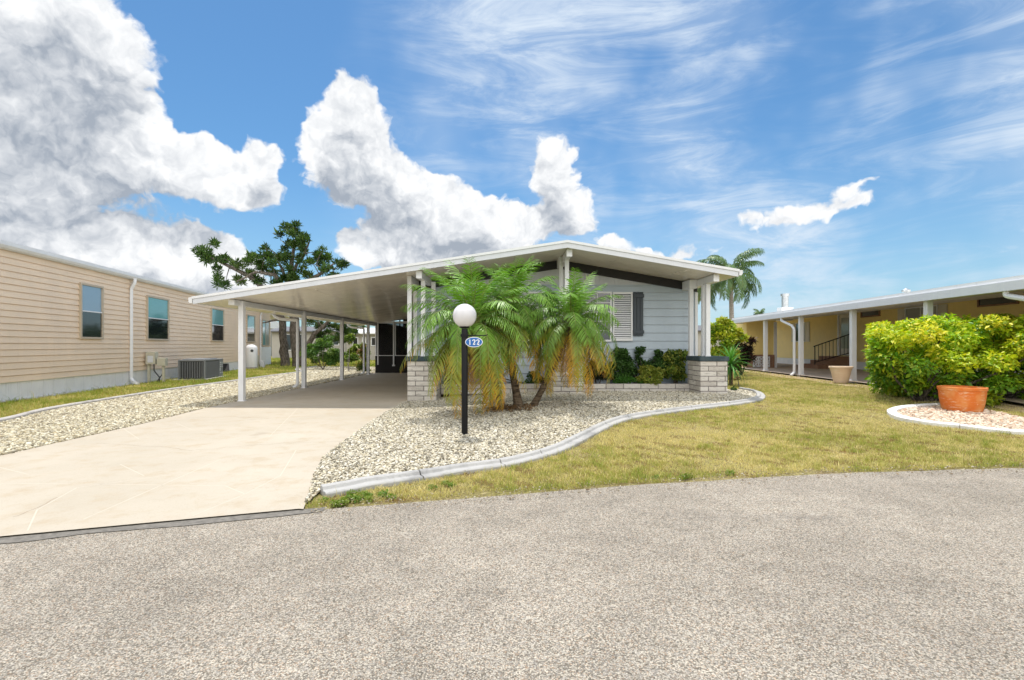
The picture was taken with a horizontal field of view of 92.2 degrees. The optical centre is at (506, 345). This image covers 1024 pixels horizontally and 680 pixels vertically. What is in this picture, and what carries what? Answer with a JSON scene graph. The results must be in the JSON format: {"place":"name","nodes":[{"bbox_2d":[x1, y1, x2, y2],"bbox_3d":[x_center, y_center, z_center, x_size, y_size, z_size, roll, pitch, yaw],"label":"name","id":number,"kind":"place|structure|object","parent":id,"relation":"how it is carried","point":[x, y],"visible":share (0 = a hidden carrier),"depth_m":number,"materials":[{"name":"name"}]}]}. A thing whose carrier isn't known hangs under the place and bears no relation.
{"place":"outdoors","nodes":[
{"label":"outdoors","id":0,"kind":"place"},
{"bbox_2d":[0,373,407,535],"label":"driveway","id":1,"kind":"structure","parent":0,"point":[322,418],"depth_m":5.62,"materials":[{"name":"concrete"}]},
{"bbox_2d":[0,409,296,530],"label":"driveway scratches","id":2,"kind":"object","parent":1,"relation":"on","point":[148,477],"visible":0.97,"depth_m":4.72,"materials":[{"name":"beige concrete"}]},
{"bbox_2d":[14,416,341,516],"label":"driveway cracks","id":3,"kind":"object","parent":1,"relation":"on","point":[152,446],"visible":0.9,"depth_m":6.31,"materials":[{"name":"beige concrete"}]},
{"bbox_2d":[270,321,278,355],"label":"house","id":4,"kind":"structure","parent":0,"point":[274,324],"depth_m":63.95,"materials":[{"name":"white metal"}]},
{"bbox_2d":[270,327,345,357],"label":"house","id":5,"kind":"structure","parent":0,"point":[275,343],"depth_m":52.00,"materials":[{"name":"white paint"}]},
{"bbox_2d":[287,334,290,350],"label":"window","id":6,"kind":"structure","parent":5,"relation":"in","point":[288,335],"depth_m":51.93,"materials":[{"name":"glass"}]},
{"bbox_2d":[266,357,374,366],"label":"grass","id":7,"kind":"structure","parent":0,"point":[275,361],"depth_m":34.65,"materials":[{"name":"green plant"}]},
{"bbox_2d":[346,328,374,359],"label":"house","id":8,"kind":"structure","parent":0,"point":[358,339],"depth_m":44.00,"materials":[{"name":"white metal"}]},
{"bbox_2d":[352,337,357,345],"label":"window","id":9,"kind":"structure","parent":8,"relation":"in","point":[355,341],"depth_m":43.92,"materials":[{"name":"white paint"}]},
{"bbox_2d":[371,337,374,345],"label":"window","id":10,"kind":"structure","parent":8,"relation":"in","point":[372,338],"depth_m":43.92,"materials":[{"name":"white paint"}]},
{"bbox_2d":[0,468,1023,679],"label":"road","id":11,"kind":"structure","parent":0,"point":[914,575],"depth_m":2.73,"materials":[{"name":"grey asphalt"}]},
{"bbox_2d":[0,507,325,543],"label":"road seam","id":12,"kind":"object","parent":11,"relation":"on","point":[21,538],"visible":1,"depth_m":3.68,"materials":[{"name":"concrete"}]},
{"bbox_2d":[311,462,1023,514],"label":"grit","id":13,"kind":"object","parent":11,"relation":"on","point":[675,481],"visible":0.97,"depth_m":4.82,"materials":[{"name":"grey gravel"}]},
{"bbox_2d":[0,355,1023,536],"bbox_3d":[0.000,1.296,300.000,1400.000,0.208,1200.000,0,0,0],"label":"ground","id":14,"kind":"structure","parent":0,"point":[483,493],"depth_m":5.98,"materials":[{"name":"green plant"}]},
{"bbox_2d":[0,239,300,402],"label":"house","id":15,"kind":"structure","parent":14,"relation":"on","point":[72,324],"depth_m":14.72,"materials":[{"name":"beige plastic"}]},
{"bbox_2d":[78,282,103,338],"bbox_3d":[-12.330,-1.000,14.632,0.089,1.620,1.070,0,0,-11],"label":"window","id":16,"kind":"structure","parent":15,"relation":"in","point":[91,297],"depth_m":14.62,"materials":[{"name":"glass"}]},
{"bbox_2d":[145,295,169,340],"bbox_3d":[-13.091,-1.000,18.498,0.089,1.620,1.650,0,0,-11],"label":"window","id":17,"kind":"structure","parent":15,"relation":"in","point":[157,309],"depth_m":18.46,"materials":[{"name":"glass"}]},
{"bbox_2d":[210,307,223,341],"bbox_3d":[-14.219,-1.000,24.223,0.089,1.620,1.620,0,0,-11],"label":"window","id":18,"kind":"structure","parent":15,"relation":"in","point":[217,315],"depth_m":24.20,"materials":[{"name":"blue glass"}]},
{"bbox_2d":[246,314,255,341],"bbox_3d":[-15.220,-1.000,29.300,0.089,1.620,1.570,0,0,-11],"label":"window","id":19,"kind":"structure","parent":15,"relation":"in","point":[250,319],"depth_m":29.23,"materials":[{"name":"blue glass"}]},
{"bbox_2d":[261,319,269,345],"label":"window","id":20,"kind":"structure","parent":15,"relation":"in","point":[265,327],"depth_m":32.27,"materials":[{"name":"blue glass"}]},
{"bbox_2d":[0,364,309,417],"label":"grass","id":21,"kind":"structure","parent":14,"relation":"on","point":[8,407],"depth_m":14.03,"materials":[{"name":"green plant"}]},
{"bbox_2d":[146,352,167,382],"bbox_3d":[-12.571,0.791,17.697,0.620,1.122,0.242,0,0,-11],"label":"meter box","id":22,"kind":"object","parent":14,"relation":"on","point":[152,358],"visible":0.8,"depth_m":17.64,"materials":[{"name":"beige metal"}]},
{"bbox_2d":[147,356,152,362],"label":"door cover","id":23,"kind":"structure","parent":22,"relation":"in","point":[149,358],"depth_m":17.55,"materials":[{"name":"white plastic"}]},
{"bbox_2d":[0,366,315,421],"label":"kerb","id":24,"kind":"structure","parent":14,"relation":"on","point":[23,414],"depth_m":11.59,"materials":[{"name":"concrete"}]},
{"bbox_2d":[172,358,225,380],"bbox_3d":[-12.304,0.945,19.860,1.240,0.850,2.140,0,0,-11],"label":"air conditioner","id":25,"kind":"object","parent":14,"relation":"on","point":[199,368],"visible":0.94,"depth_m":19.04,"materials":[{"name":"metal"}]},
{"bbox_2d":[223,364,228,371],"bbox_3d":[-14.158,1.130,24.770,0.350,0.423,0.502,0,0,-33],"label":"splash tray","id":26,"kind":"object","parent":14,"relation":"on","point":[225,367],"visible":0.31,"depth_m":24.77,"materials":[{"name":"black plastic"}]},
{"bbox_2d":[246,344,257,368],"bbox_3d":[-14.565,0.645,28.078,0.720,1.410,0.720,0,0,-11],"label":"water tank","id":27,"kind":"object","parent":14,"relation":"on","point":[251,356],"visible":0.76,"depth_m":27.83,"materials":[{"name":"white paint"}]},
{"bbox_2d":[257,355,264,366],"bbox_3d":[-14.950,0.975,29.827,0.520,0.750,0.220,0,0,-11],"label":"utility box","id":28,"kind":"object","parent":14,"relation":"on","point":[262,363],"visible":0.38,"depth_m":29.76,"materials":[{"name":"white plastic"}]},
{"bbox_2d":[190,219,358,366],"bbox_3d":[-14.671,-3.086,30.701,11.093,9.927,5.005,0,0,0],"label":"tree","id":29,"kind":"object","parent":14,"relation":"on","point":[292,230],"visible":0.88,"depth_m":30.73,"materials":[{"name":"green plant"}]},
{"bbox_2d":[307,352,359,364],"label":"hedge","id":30,"kind":"object","parent":14,"relation":"on","point":[315,358],"visible":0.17,"depth_m":32.96,"materials":[{"name":"green plant"}]},
{"bbox_2d":[188,240,742,400],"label":"house","id":31,"kind":"structure","parent":14,"relation":"on","point":[656,305],"depth_m":12.97,"materials":[{"name":"white paint"}]},
{"bbox_2d":[484,292,544,341],"bbox_3d":[0.200,-0.760,12.998,1.600,1.320,0.055,0,0,0],"label":"window","id":32,"kind":"structure","parent":31,"relation":"in","point":[528,292],"depth_m":13.01,"materials":[{"name":"white paint"}]},
{"bbox_2d":[583,292,611,341],"bbox_3d":[2.385,-0.760,12.998,0.770,1.320,0.055,0,0,0],"label":"window","id":33,"kind":"structure","parent":31,"relation":"in","point":[609,302],"depth_m":13.01,"materials":[{"name":"white paint"}]},
{"bbox_2d":[316,469,734,507],"bbox_3d":[0.352,1.331,4.811,4.158,0.096,0.463,0,0,-15],"label":"clover","id":34,"kind":"object","parent":14,"relation":"on","point":[343,500],"visible":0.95,"depth_m":4.37,"materials":[{"name":"green plant"}]},
{"bbox_2d":[304,389,755,502],"bbox_3d":[1.883,1.255,8.591,8.605,0.170,8.942,0,0,0],"label":"pebble bed","id":35,"kind":"object","parent":14,"relation":"on","point":[311,497],"visible":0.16,"depth_m":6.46,"materials":[{"name":"beige gravel"}]},
{"bbox_2d":[399,256,538,418],"bbox_3d":[-0.704,-0.168,9.248,2.632,3.036,2.696,0,0,0],"label":"date palm","id":36,"kind":"object","parent":35,"relation":"on","point":[482,358],"visible":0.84,"depth_m":8.73,"materials":[{"name":"green plant"}]},
{"bbox_2d":[453,304,487,434],"bbox_3d":[-0.570,0.408,7.224,0.471,2.042,0.349,0,0,32],"label":"lamp post","id":37,"kind":"object","parent":35,"relation":"on","point":[464,316],"visible":0.97,"depth_m":7.21,"materials":[{"name":"black metal"}]},
{"bbox_2d":[441,383,549,394],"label":"planter wall","id":38,"kind":"structure","parent":35,"relation":"on","point":[530,387],"depth_m":12.45,"materials":[{"name":"grey brick"}]},
{"bbox_2d":[485,404,536,411],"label":"leaf litter","id":39,"kind":"object","parent":35,"relation":"on","point":[512,407],"visible":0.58,"depth_m":9.32,"materials":[{"name":"brown plant"}]},
{"bbox_2d":[462,256,565,407],"bbox_3d":[0.127,-0.272,10.016,2.286,3.146,2.266,0,0,0],"label":"date palm","id":40,"kind":"object","parent":35,"relation":"on","point":[525,312],"visible":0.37,"depth_m":9.58,"materials":[{"name":"green plant"}]},
{"bbox_2d":[518,267,623,406],"bbox_3d":[1.226,-0.110,9.725,2.200,2.825,2.300,0,0,0],"label":"date palm","id":41,"kind":"object","parent":35,"relation":"on","point":[578,335],"visible":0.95,"depth_m":9.35,"materials":[{"name":"green plant"}]},
{"bbox_2d":[583,383,689,391],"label":"planter wall","id":42,"kind":"structure","parent":35,"relation":"on","point":[641,387],"depth_m":12.45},
{"bbox_2d":[320,387,765,497],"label":"kerb","id":43,"kind":"structure","parent":14,"relation":"on","point":[386,480],"depth_m":5.48,"materials":[{"name":"concrete"}]},
{"bbox_2d":[698,325,720,354],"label":"house","id":44,"kind":"structure","parent":14,"relation":"on","point":[699,340],"depth_m":60.00,"materials":[{"name":"white paint"}]},
{"bbox_2d":[697,263,730,305],"bbox_3d":[15.151,-2.465,37.968,3.796,7.736,3.952,0,0,0],"label":"queen palm","id":45,"kind":"object","parent":14,"relation":"on","point":[699,294],"visible":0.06,"depth_m":37.17,"materials":[{"name":"green plant"}]},
{"bbox_2d":[710,316,749,365],"bbox_3d":[7.810,0.059,17.426,1.762,2.306,0.935,0,0,0],"label":"bush","id":46,"kind":"object","parent":14,"relation":"on","point":[726,331],"visible":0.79,"depth_m":17.34,"materials":[{"name":"green plant"}]},
{"bbox_2d":[697,248,764,319],"bbox_3d":[13.877,-2.291,31.224,4.391,7.387,4.049,0,0,0],"label":"queen palm","id":47,"kind":"object","parent":14,"relation":"on","point":[743,284],"visible":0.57,"depth_m":30.52,"materials":[{"name":"green plant"}]},
{"bbox_2d":[713,342,749,384],"bbox_3d":[6.598,0.615,14.592,1.308,1.458,1.280,0,0,0],"label":"yucca","id":48,"kind":"object","parent":14,"relation":"on","point":[731,362],"visible":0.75,"depth_m":14.53,"materials":[{"name":"green plant"}]},
{"bbox_2d":[728,337,758,374],"bbox_3d":[9.265,0.330,19.442,1.337,1.758,0.810,0,0,0],"label":"bush","id":49,"kind":"object","parent":14,"relation":"on","point":[746,350],"visible":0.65,"depth_m":19.37,"materials":[{"name":"brown plant"}]},
{"bbox_2d":[753,308,765,314],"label":"queen palm","id":50,"kind":"object","parent":14,"relation":"on","point":[757,312],"visible":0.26,"depth_m":74.88,"materials":[{"name":"green plant"}]},
{"bbox_2d":[732,275,1023,383],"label":"house","id":51,"kind":"structure","parent":14,"relation":"on","point":[825,336],"depth_m":19.65,"materials":[{"name":"yellow paint"}]},
{"bbox_2d":[795,322,804,341],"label":"window","id":52,"kind":"structure","parent":51,"relation":"in","point":[796,324],"depth_m":28.64,"materials":[{"name":"white glass"}]},
{"bbox_2d":[837,314,848,354],"bbox_3d":[16.468,-0.570,23.979,0.080,2.120,1.200,0,0,5],"label":"door","id":53,"kind":"structure","parent":51,"relation":"in","point":[842,319],"depth_m":24.11,"materials":[{"name":"white paint"}]},
{"bbox_2d":[860,310,880,317],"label":"window","id":54,"kind":"structure","parent":51,"relation":"in","point":[870,313],"depth_m":22.11,"materials":[{"name":"brown glass"}]},
{"bbox_2d":[904,304,938,321],"bbox_3d":[16.042,-0.835,19.097,0.070,1.370,1.700,0,0,5],"label":"window","id":55,"kind":"structure","parent":51,"relation":"in","point":[910,312],"depth_m":19.38,"materials":[{"name":"glass"}]},
{"bbox_2d":[977,297,1019,306],"bbox_3d":[15.753,-1.465,15.835,0.070,0.370,1.450,0,0,5],"label":"window","id":56,"kind":"structure","parent":51,"relation":"in","point":[1001,300],"depth_m":15.86,"materials":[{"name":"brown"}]},
{"bbox_2d":[742,369,1023,411],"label":"dirt strip","id":57,"kind":"object","parent":14,"relation":"on","point":[1006,407],"visible":0.26,"depth_m":13.76,"materials":[{"name":"brown soil"}]},
{"bbox_2d":[828,366,853,383],"bbox_3d":[10.364,0.905,15.293,0.650,0.530,0.650,0,0,0],"label":"plant pot","id":58,"kind":"object","parent":57,"relation":"on","point":[841,374],"visible":0.95,"depth_m":15.10,"materials":[{"name":"ceramic"}]},
{"bbox_2d":[861,313,1023,406],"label":"bush","id":59,"kind":"object","parent":14,"relation":"on","point":[941,350],"visible":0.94,"depth_m":10.20,"materials":[{"name":"green plant"}]},
{"bbox_2d":[887,403,1023,434],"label":"kerb","id":60,"kind":"structure","parent":14,"relation":"on","point":[892,412],"depth_m":8.09,"materials":[{"name":"grey concrete"}]},
{"bbox_2d":[897,405,1023,429],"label":"pebbles","id":61,"kind":"object","parent":14,"relation":"on","point":[986,417],"visible":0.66,"depth_m":8.59,"materials":[{"name":"beige gravel"}]},
{"bbox_2d":[937,385,988,411],"bbox_3d":[8.590,1.007,9.303,0.724,0.460,0.724,0,0,0],"label":"plant pot","id":62,"kind":"object","parent":61,"relation":"on","point":[962,398],"visible":0.97,"depth_m":9.07,"materials":[{"name":"orange ceramic"}]},
{"bbox_2d":[0,0,1023,327],"label":"sky","id":63,"kind":"structure","parent":0,"point":[869,148],"materials":[{"name":"blue"}]},
{"bbox_2d":[742,363,1023,403],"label":"patio","id":64,"kind":"structure","parent":0,"point":[862,375],"depth_m":20.21,"materials":[{"name":"concrete"}]},
{"label":"pebble bed","id":65,"kind":"structure","parent":0,"visible":0},
{"bbox_2d":[0,366,374,454],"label":"pebbles","id":66,"kind":"object","parent":65,"relation":"on","point":[47,427],"visible":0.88,"depth_m":10.13,"materials":[{"name":"beige gravel"}]},
{"bbox_2d":[299,334,339,368],"bbox_3d":[-10.217,0.370,26.973,2.402,1.989,1.118,0,0,0],"label":"bush","id":67,"kind":"object","parent":65,"relation":"on","point":[314,349],"visible":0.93,"depth_m":26.89,"materials":[{"name":"green plant"}]},
{"bbox_2d":[344,333,360,370],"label":"bush","id":68,"kind":"object","parent":65,"relation":"on","point":[352,350],"visible":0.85,"depth_m":27.69,"materials":[{"name":"green plant"}]},
{"bbox_2d":[354,342,371,371],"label":"shrub","id":69,"kind":"object","parent":65,"relation":"on","point":[359,365],"visible":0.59,"depth_m":24.92,"materials":[{"name":"green plant"}]},
{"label":"planter soil","id":70,"kind":"structure","parent":0,"visible":0},
{"bbox_2d":[447,369,543,382],"bbox_3d":[-0.261,0.841,12.812,2.600,0.498,0.553,0,0,0],"label":"shrub","id":71,"kind":"object","parent":70,"relation":"on","point":[529,375],"visible":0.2,"depth_m":12.76,"materials":[{"name":"green plant"}]},
{"bbox_2d":[583,360,607,382],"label":"shrub","id":72,"kind":"object","parent":70,"relation":"on","point":[598,377],"visible":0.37,"depth_m":12.66,"materials":[{"name":"green plant"}]},
{"bbox_2d":[607,348,634,382],"bbox_3d":[2.963,0.566,12.823,0.772,1.028,0.524,0,0,0],"label":"shrub","id":73,"kind":"object","parent":70,"relation":"on","point":[623,363],"visible":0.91,"depth_m":12.74,"materials":[{"name":"green plant"}]},
{"bbox_2d":[612,375,647,383],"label":"shrub","id":74,"kind":"object","parent":70,"relation":"on","point":[624,379],"visible":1,"depth_m":12.57,"materials":[{"name":"green plant"}]},
{"bbox_2d":[600,347,680,382],"bbox_3d":[3.406,0.551,12.921,2.286,1.076,0.484,0,0,0],"label":"shrub","id":75,"kind":"object","parent":70,"relation":"on","point":[634,370],"visible":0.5,"depth_m":12.85,"materials":[{"name":"green plant"}]},
{"bbox_2d":[633,346,667,377],"bbox_3d":[3.745,0.543,12.871,0.995,1.080,0.329,0,0,0],"label":"shrub","id":76,"kind":"object","parent":70,"relation":"on","point":[640,350],"visible":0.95,"depth_m":12.87,"materials":[{"name":"green plant"}]},
{"bbox_2d":[635,364,666,384],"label":"shrub","id":77,"kind":"object","parent":70,"relation":"on","point":[655,374],"visible":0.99,"depth_m":12.58,"materials":[{"name":"green plant"}]},
{"bbox_2d":[662,348,687,382],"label":"shrub","id":78,"kind":"object","parent":70,"relation":"on","point":[676,370],"visible":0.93,"depth_m":12.75,"materials":[{"name":"green plant"}]}
]}

